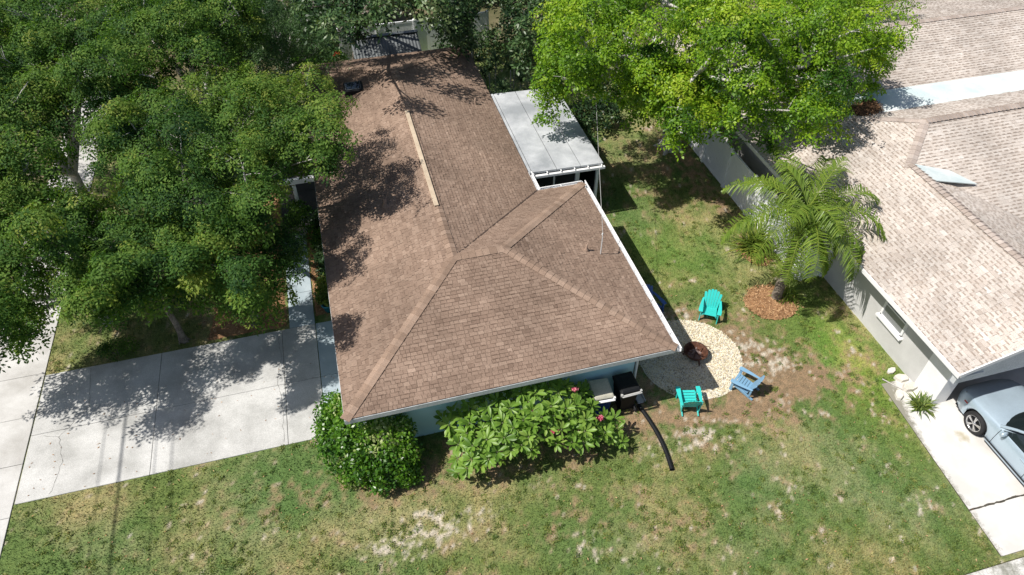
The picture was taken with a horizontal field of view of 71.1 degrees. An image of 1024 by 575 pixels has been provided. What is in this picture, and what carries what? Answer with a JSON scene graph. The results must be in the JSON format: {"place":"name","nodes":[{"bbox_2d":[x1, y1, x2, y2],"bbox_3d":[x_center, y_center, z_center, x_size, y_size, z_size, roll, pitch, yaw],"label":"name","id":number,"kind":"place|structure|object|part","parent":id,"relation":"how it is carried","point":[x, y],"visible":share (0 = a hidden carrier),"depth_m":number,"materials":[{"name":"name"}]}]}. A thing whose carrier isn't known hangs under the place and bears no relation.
{"place":"outdoors","nodes":[
{"label":"outdoors","id":0,"kind":"place"},
{"bbox_2d":[0,6,125,558],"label":"sidewalk","id":1,"kind":"structure","parent":0,"point":[21,384],"depth_m":20.87,"materials":[{"name":"concrete"}]},
{"bbox_2d":[15,324,322,504],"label":"driveway","id":2,"kind":"structure","parent":0,"point":[170,393],"depth_m":20.58,"materials":[{"name":"concrete"}]},
{"bbox_2d":[238,46,297,82],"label":"shade bush","id":3,"kind":"object","parent":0,"point":[256,58],"visible":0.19,"depth_m":32.91,"materials":[{"name":"green plant"}]},
{"bbox_2d":[280,156,317,233],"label":"porch floor","id":4,"kind":"structure","parent":0,"point":[306,192],"depth_m":27.70,"materials":[{"name":"grey concrete"}]},
{"bbox_2d":[290,47,347,88],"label":"flowering bush","id":5,"kind":"object","parent":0,"point":[340,55],"visible":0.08,"depth_m":31.62,"materials":[{"name":"green plant"}]},
{"bbox_2d":[0,35,1023,574],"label":"lawn","id":6,"kind":"structure","parent":0,"point":[740,333],"depth_m":18.91,"materials":[{"name":"green plant"}]},
{"bbox_2d":[0,181,114,372],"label":"spreading tree","id":7,"kind":"object","parent":6,"relation":"on","point":[20,311],"visible":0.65,"depth_m":17.90,"materials":[{"name":"green plant"}]},
{"bbox_2d":[1,175,215,344],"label":"spreading tree","id":8,"kind":"object","parent":6,"relation":"on","point":[128,260],"visible":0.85,"depth_m":17.44,"materials":[{"name":"green plant"}]},
{"bbox_2d":[94,335,140,362],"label":"round bush","id":9,"kind":"object","parent":6,"relation":"on","point":[104,348],"visible":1,"depth_m":21.88,"materials":[{"name":"green plant"}]},
{"bbox_2d":[48,0,276,142],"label":"spreading tree","id":10,"kind":"object","parent":6,"relation":"on","point":[162,26],"visible":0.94,"depth_m":22.34,"materials":[{"name":"green plant"}]},
{"bbox_2d":[182,64,249,107],"bbox_3d":[-12.936,-9.205,32.054,3.453,2.191,2.520,-26,50,-24],"label":"shade bush","id":11,"kind":"object","parent":6,"relation":"on","point":[219,80],"visible":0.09,"depth_m":32.07,"materials":[{"name":"green plant"}]},
{"bbox_2d":[208,195,286,340],"bbox_3d":[-9.500,-1.083,25.303,2.820,0.069,7.780,-11,46,-11],"label":"mulch bed","id":12,"kind":"object","parent":6,"relation":"on","point":[230,327],"visible":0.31,"depth_m":23.03,"materials":[{"name":"brown wood"}]},
{"bbox_2d":[72,58,362,245],"bbox_3d":[-8.406,-2.780,21.864,8.282,7.594,8.104,-11,46,-11],"label":"spreading tree","id":13,"kind":"object","parent":12,"relation":"on","point":[197,116],"visible":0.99,"depth_m":20.08,"materials":[{"name":"green plant"}]},
{"bbox_2d":[161,200,314,336],"bbox_3d":[-7.109,0.193,19.928,3.556,6.042,5.433,-11,46,-11],"label":"spreading tree","id":14,"kind":"object","parent":12,"relation":"on","point":[202,253],"visible":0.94,"depth_m":18.37,"materials":[{"name":"green plant"}]},
{"bbox_2d":[240,0,354,105],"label":"feathery tree","id":15,"kind":"object","parent":6,"relation":"on","point":[278,47],"visible":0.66,"depth_m":26.81,"materials":[{"name":"green plant"}]},
{"bbox_2d":[280,199,318,243],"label":"shade bush","id":16,"kind":"object","parent":6,"relation":"on","point":[304,211],"visible":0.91,"depth_m":25.25,"materials":[{"name":"green plant"}]},
{"bbox_2d":[281,36,348,68],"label":"shade bush","id":17,"kind":"object","parent":6,"relation":"on","point":[318,47],"visible":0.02,"depth_m":34.00,"materials":[{"name":"green plant"}]},
{"bbox_2d":[307,232,325,315],"bbox_3d":[-6.494,-1.270,25.485,1.440,0.069,6.250,-11,46,-11],"label":"mulch bed","id":18,"kind":"object","parent":6,"relation":"on","point":[318,311],"visible":0.18,"depth_m":24.42,"materials":[{"name":"brown soil"}]},
{"bbox_2d":[307,208,319,232],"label":"border plant","id":19,"kind":"object","parent":18,"relation":"on","point":[316,222],"visible":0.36,"depth_m":26.06,"materials":[{"name":"green plant"}]},
{"bbox_2d":[308,227,321,249],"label":"border plant","id":20,"kind":"object","parent":18,"relation":"on","point":[315,239],"visible":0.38,"depth_m":25.32,"materials":[{"name":"green plant"}]},
{"bbox_2d":[312,241,323,268],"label":"border plant","id":21,"kind":"object","parent":18,"relation":"on","point":[318,254],"visible":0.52,"depth_m":24.73,"materials":[{"name":"green plant"}]},
{"bbox_2d":[312,257,325,280],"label":"border plant","id":22,"kind":"object","parent":18,"relation":"on","point":[320,270],"visible":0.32,"depth_m":24.24,"materials":[{"name":"green plant"}]},
{"bbox_2d":[313,272,327,295],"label":"border plant","id":23,"kind":"object","parent":18,"relation":"on","point":[321,285],"visible":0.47,"depth_m":23.58,"materials":[{"name":"green plant"}]},
{"bbox_2d":[314,289,330,312],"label":"plant","id":24,"kind":"object","parent":18,"relation":"on","point":[322,297],"visible":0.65,"depth_m":23.02,"materials":[{"name":"green plant"}]},
{"bbox_2d":[316,321,377,427],"bbox_3d":[-5.045,2.565,21.677,1.418,0.154,4.388,-11,46,-11],"label":"painted apron","id":25,"kind":"object","parent":6,"relation":"on","point":[327,353],"visible":0.34,"depth_m":21.96,"materials":[{"name":"concrete"}]},
{"bbox_2d":[310,388,424,497],"bbox_3d":[-4.010,4.025,18.748,3.708,2.046,2.289,19,48,18],"label":"round shrub","id":26,"kind":"object","parent":6,"relation":"on","point":[353,450],"visible":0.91,"depth_m":18.38,"materials":[{"name":"green plant"}]},
{"bbox_2d":[282,0,481,61],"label":"broadleaf tree","id":27,"kind":"object","parent":6,"relation":"on","point":[356,16],"visible":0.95,"depth_m":25.16,"materials":[{"name":"green plant"}]},
{"bbox_2d":[352,29,421,58],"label":"garden shed","id":28,"kind":"structure","parent":6,"relation":"on","point":[406,41],"depth_m":32.08,"materials":[{"name":"metal"}]},
{"bbox_2d":[428,0,492,61],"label":"broadleaf tree","id":29,"kind":"object","parent":6,"relation":"on","point":[467,25],"visible":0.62,"depth_m":29.45,"materials":[{"name":"green plant"}]},
{"bbox_2d":[436,24,501,58],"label":"shade bush","id":30,"kind":"object","parent":6,"relation":"on","point":[480,37],"visible":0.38,"depth_m":34.95,"materials":[{"name":"green plant"}]},
{"bbox_2d":[468,35,486,70],"bbox_3d":[-1.584,-9.649,31.678,1.474,3.289,1.129,-32,53,-28],"label":"dracaena","id":31,"kind":"object","parent":6,"relation":"on","point":[478,59],"visible":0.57,"depth_m":31.39,"materials":[{"name":"green plant"}]},
{"bbox_2d":[278,47,681,438],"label":"house","id":32,"kind":"structure","parent":6,"relation":"on","point":[470,249],"depth_m":20.74,"materials":[{"name":"brown"}]},
{"bbox_2d":[593,41,602,232],"bbox_3d":[3.122,-10.927,27.674,0.014,3.743,22.849,2,45,2],"label":"service cable","id":33,"kind":"object","parent":32,"relation":"attached to","point":[599,168],"visible":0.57,"depth_m":22.55,"materials":[{"name":"white metal"}]},
{"bbox_2d":[476,46,505,94],"bbox_3d":[-0.969,-8.793,30.894,1.578,3.172,1.694,-11,46,-11],"label":"dracaena","id":34,"kind":"object","parent":6,"relation":"on","point":[486,73],"visible":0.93,"depth_m":30.15,"materials":[{"name":"green plant"}]},
{"bbox_2d":[198,196,804,337],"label":"bark chips","id":35,"kind":"object","parent":6,"relation":"on","point":[758,306],"visible":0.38,"depth_m":23.50,"materials":[{"name":"brown wood"}]},
{"bbox_2d":[19,285,985,574],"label":"fallen leaves","id":36,"kind":"object","parent":6,"relation":"on","point":[579,455],"visible":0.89,"depth_m":18.63,"materials":[{"name":"brown plant"}]},
{"bbox_2d":[489,77,519,92],"bbox_3d":[-0.197,-7.521,29.912,1.590,2.738,1.339,-11,46,-11],"label":"dracaena","id":37,"kind":"object","parent":6,"relation":"on","point":[502,86],"visible":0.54,"depth_m":29.20,"materials":[{"name":"green plant"}]},
{"bbox_2d":[488,41,530,92],"bbox_3d":[0.010,-8.639,30.654,1.879,3.288,1.806,-35,54,-30],"label":"dracaena","id":38,"kind":"object","parent":6,"relation":"on","point":[521,76],"visible":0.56,"depth_m":30.22,"materials":[{"name":"green plant"}]},
{"bbox_2d":[480,12,550,64],"bbox_3d":[0.247,-12.343,35.005,3.898,2.467,2.904,-11,46,-11],"label":"shade bush","id":39,"kind":"object","parent":6,"relation":"on","point":[496,36],"visible":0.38,"depth_m":34.70,"materials":[{"name":"green plant"}]},
{"bbox_2d":[487,0,571,89],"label":"broadleaf tree","id":40,"kind":"object","parent":6,"relation":"on","point":[520,20],"visible":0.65,"depth_m":28.48,"materials":[{"name":"green plant"}]},
{"bbox_2d":[433,377,628,480],"bbox_3d":[0.546,3.601,19.080,5.043,2.204,2.256,-11,46,-11],"label":"plumeria shrub","id":41,"kind":"object","parent":6,"relation":"on","point":[578,413],"visible":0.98,"depth_m":18.56,"materials":[{"name":"green plant"}]},
{"bbox_2d":[530,20,603,58],"bbox_3d":[2.707,-12.100,34.874,4.182,2.296,2.876,-11,46,-11],"label":"shade bush","id":42,"kind":"object","parent":6,"relation":"on","point":[572,41],"visible":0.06,"depth_m":35.00,"materials":[{"name":"green plant"}]},
{"bbox_2d":[582,129,601,152],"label":"shade bush","id":43,"kind":"object","parent":6,"relation":"on","point":[594,142],"visible":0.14,"depth_m":29.19,"materials":[{"name":"green plant"}]},
{"bbox_2d":[569,93,623,139],"bbox_3d":[3.431,-7.470,30.530,2.756,1.807,2.184,4,45,4],"label":"shade bush","id":44,"kind":"object","parent":6,"relation":"on","point":[612,107],"visible":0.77,"depth_m":30.40,"materials":[{"name":"green plant"}]},
{"bbox_2d":[587,378,615,414],"bbox_3d":[2.482,3.179,20.217,0.627,1.065,0.785,-9,45,-9],"label":"wheelie bin","id":45,"kind":"object","parent":6,"relation":"on","point":[603,393],"visible":0.7,"depth_m":19.87,"materials":[{"name":"plastic"}]},
{"bbox_2d":[585,67,639,114],"bbox_3d":[4.693,-8.725,31.709,2.890,1.932,2.312,-4,45,-4],"label":"shade bush","id":46,"kind":"object","parent":6,"relation":"on","point":[606,84],"visible":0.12,"depth_m":31.71,"materials":[{"name":"green plant"}]},
{"bbox_2d":[612,371,642,414],"bbox_3d":[3.216,3.034,20.323,0.627,1.121,0.785,-12,46,-12],"label":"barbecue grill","id":47,"kind":"object","parent":6,"relation":"on","point":[627,389],"visible":0.93,"depth_m":20.04,"materials":[{"name":"plastic"}]},
{"bbox_2d":[636,394,645,403],"bbox_3d":[3.698,3.176,20.912,0.260,0.090,0.450,-11,46,-11],"label":"splash block","id":48,"kind":"object","parent":6,"relation":"on","point":[640,398],"depth_m":20.85,"materials":[{"name":"grey concrete"}]},
{"bbox_2d":[637,404,673,470],"bbox_3d":[4.022,4.124,19.926,0.231,0.122,2.220,-12,46,-12],"label":"drain pipe","id":49,"kind":"object","parent":6,"relation":"on","point":[657,433],"visible":1,"depth_m":19.85,"materials":[{"name":"plastic"}]},
{"bbox_2d":[646,284,666,312],"bbox_3d":[4.487,0.434,23.204,0.722,0.810,0.780,-21,48,-20],"label":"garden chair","id":50,"kind":"object","parent":6,"relation":"on","point":[652,292],"visible":0.2,"depth_m":23.23,"materials":[{"name":"blue plastic"}]},
{"bbox_2d":[675,386,703,416],"bbox_3d":[5.076,3.170,20.430,0.722,0.810,0.780,-1,45,-1],"label":"garden chair","id":51,"kind":"object","parent":6,"relation":"on","point":[688,401],"visible":1,"depth_m":20.52,"materials":[{"name":"teal plastic"}]},
{"bbox_2d":[698,289,722,323],"bbox_3d":[6.393,0.604,23.028,0.722,0.810,0.780,13,46,13],"label":"garden chair","id":52,"kind":"object","parent":6,"relation":"on","point":[710,309],"visible":1,"depth_m":23.07,"materials":[{"name":"teal plastic"}]},
{"bbox_2d":[527,0,927,161],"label":"ficus tree","id":53,"kind":"object","parent":6,"relation":"on","point":[675,89],"visible":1,"depth_m":22.80,"materials":[{"name":"green plant"}]},
{"bbox_2d":[680,113,811,278],"bbox_3d":[8.290,-4.599,27.570,0.150,1.890,10.950,-11,46,-11],"label":"vinyl fence","id":54,"kind":"object","parent":6,"relation":"on","point":[722,164],"visible":0.37,"depth_m":27.19,"materials":[{"name":"white plastic"}]},
{"bbox_2d":[729,366,764,400],"bbox_3d":[6.856,2.738,20.864,0.780,0.810,0.722,29,52,26],"label":"garden chair","id":55,"kind":"object","parent":6,"relation":"on","point":[740,386],"visible":1,"depth_m":20.91,"materials":[{"name":"blue plastic"}]},
{"bbox_2d":[720,213,781,267],"bbox_3d":[8.594,-1.712,25.139,2.600,1.296,2.631,-34,54,-29],"label":"reed clump","id":56,"kind":"object","parent":6,"relation":"on","point":[748,242],"visible":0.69,"depth_m":25.16,"materials":[{"name":"green plant"}]},
{"bbox_2d":[738,239,770,265],"bbox_3d":[8.597,-1.267,25.446,1.013,0.069,1.581,-11,46,-11],"label":"mulch bed","id":57,"kind":"object","parent":6,"relation":"on","point":[749,258],"visible":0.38,"depth_m":25.19,"materials":[{"name":"brown wood"}]},
{"bbox_2d":[744,286,797,319],"bbox_3d":[8.574,0.468,23.688,1.884,0.069,1.660,-11,46,-11],"label":"mulch bed","id":58,"kind":"object","parent":6,"relation":"on","point":[772,302],"visible":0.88,"depth_m":23.57,"materials":[{"name":"brown wood"}]},
{"bbox_2d":[769,281,811,308],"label":"fern clump","id":59,"kind":"object","parent":58,"relation":"on","point":[790,292],"visible":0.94,"depth_m":23.68,"materials":[{"name":"green plant"}]},
{"bbox_2d":[719,144,886,299],"bbox_3d":[8.957,-1.688,22.628,4.588,4.826,4.606,-32,53,-28],"label":"palm tree","id":60,"kind":"object","parent":58,"relation":"on","point":[801,208],"visible":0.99,"depth_m":21.36,"materials":[{"name":"green plant"}]},
{"bbox_2d":[797,241,832,280],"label":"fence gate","id":61,"kind":"structure","parent":6,"relation":"on","point":[819,274],"depth_m":24.08,"materials":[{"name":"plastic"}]},
{"bbox_2d":[887,367,895,373],"bbox_3d":[11.426,2.501,21.577,0.305,0.090,0.180,-26,52,-20],"label":"broken block","id":62,"kind":"object","parent":6,"relation":"on","point":[891,370],"depth_m":21.53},
{"bbox_2d":[106,0,1023,574],"bbox_3d":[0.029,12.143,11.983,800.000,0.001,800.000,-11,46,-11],"label":"ground","id":63,"kind":"structure","parent":0,"point":[494,18],"depth_m":38.85,"materials":[{"name":"green plant"}]},
{"bbox_2d":[1,1,105,278],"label":"grass verge","id":64,"kind":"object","parent":63,"relation":"on","point":[46,118],"depth_m":30.91,"materials":[{"name":"green plant"}]},
{"bbox_2d":[0,0,142,233],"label":"spreading tree","id":65,"kind":"object","parent":63,"relation":"on","point":[54,101],"visible":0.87,"depth_m":21.53,"materials":[{"name":"green plant"}]},
{"bbox_2d":[286,233,314,327],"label":"front walk","id":66,"kind":"structure","parent":63,"relation":"on","point":[301,314],"depth_m":23.70,"materials":[{"name":"concrete"}]},
{"bbox_2d":[0,0,624,72],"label":"distant wood","id":67,"kind":"object","parent":63,"relation":"on","point":[285,1],"visible":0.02,"depth_m":35.52,"materials":[{"name":"green plant"}]},
{"bbox_2d":[337,10,488,59],"bbox_3d":[-4.759,-12.380,35.450,7.450,1.940,0.150,-11,46,-11],"label":"back fence","id":68,"kind":"object","parent":63,"relation":"on","point":[426,42],"visible":0.12,"depth_m":35.37,"materials":[{"name":"plastic"}]},
{"bbox_2d":[652,0,1023,403],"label":"neighbour house","id":69,"kind":"structure","parent":63,"relation":"on","point":[931,295],"depth_m":22.98,"materials":[{"name":"beige"}]},
{"bbox_2d":[846,99,884,115],"bbox_3d":[12.581,-6.370,25.498,1.584,0.441,1.234,-11,46,-11],"label":"leaf pile","id":70,"kind":"object","parent":69,"relation":"on","point":[863,107],"visible":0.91,"depth_m":25.35,"materials":[{"name":"brown plant"}]},
{"bbox_2d":[875,300,908,340],"bbox_3d":[11.443,0.813,21.376,0.165,1.085,1.150,-11,46,-11],"label":"window","id":71,"kind":"structure","parent":69,"relation":"in","point":[888,315],"depth_m":21.54,"materials":[{"name":"white paint"}]},
{"bbox_2d":[639,319,744,399],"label":"gravel","id":72,"kind":"structure","parent":0,"point":[721,390],"depth_m":21.77,"materials":[{"name":"beige gravel"}]},
{"bbox_2d":[681,341,710,365],"bbox_3d":[5.598,2.026,21.905,0.750,0.338,0.750,24,49,22],"label":"fire pit","id":73,"kind":"object","parent":72,"relation":"on","point":[695,351],"visible":1,"depth_m":21.91,"materials":[{"name":"brown metal"}]},
{"bbox_2d":[881,367,1023,556],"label":"neighbour driveway","id":74,"kind":"structure","parent":0,"point":[986,484],"depth_m":19.28,"materials":[{"name":"concrete"}]},
{"bbox_2d":[895,389,903,400],"bbox_3d":[11.292,3.137,20.910,0.228,0.120,0.372,14,41,19],"label":"broken block","id":75,"kind":"object","parent":74,"relation":"on","point":[899,395],"depth_m":20.84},
{"bbox_2d":[894,374,907,382],"bbox_3d":[11.591,2.705,21.338,0.389,0.135,0.266,-1,44,-4],"label":"broken block","id":76,"kind":"object","parent":74,"relation":"on","point":[901,378],"depth_m":21.28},
{"bbox_2d":[902,382,916,391],"bbox_3d":[11.729,2.910,21.122,0.517,0.150,0.296,-15,49,-23],"label":"broken block","id":77,"kind":"object","parent":74,"relation":"on","point":[909,386],"depth_m":21.03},
{"bbox_2d":[909,390,922,399],"bbox_3d":[11.775,3.158,20.871,0.394,0.145,0.268,-8,47,-2],"label":"broken block","id":78,"kind":"object","parent":74,"relation":"on","point":[915,392],"depth_m":20.84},
{"bbox_2d":[905,389,939,419],"bbox_3d":[11.769,3.312,20.576,1.086,0.559,1.054,-34,54,-29],"label":"bromeliad","id":79,"kind":"object","parent":74,"relation":"on","point":[920,404],"visible":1,"depth_m":20.54,"materials":[{"name":"green plant"}]},
{"bbox_2d":[955,379,1023,484],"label":"parked car","id":80,"kind":"object","parent":74,"relation":"on","point":[992,410],"visible":1,"depth_m":19.47,"materials":[{"name":"paint"}]},
{"bbox_3d":[13.428,4.367,18.026,0.285,0.445,2.300,-11,46,-11],"label":"side window","id":81,"kind":"part","parent":80,"relation":"part of","materials":[{"name":"black glass"}]},
{"bbox_2d":[967,557,1023,574],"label":"side street pavement","id":82,"kind":"structure","parent":0,"point":[1015,567],"depth_m":17.25,"materials":[{"name":"concrete"}]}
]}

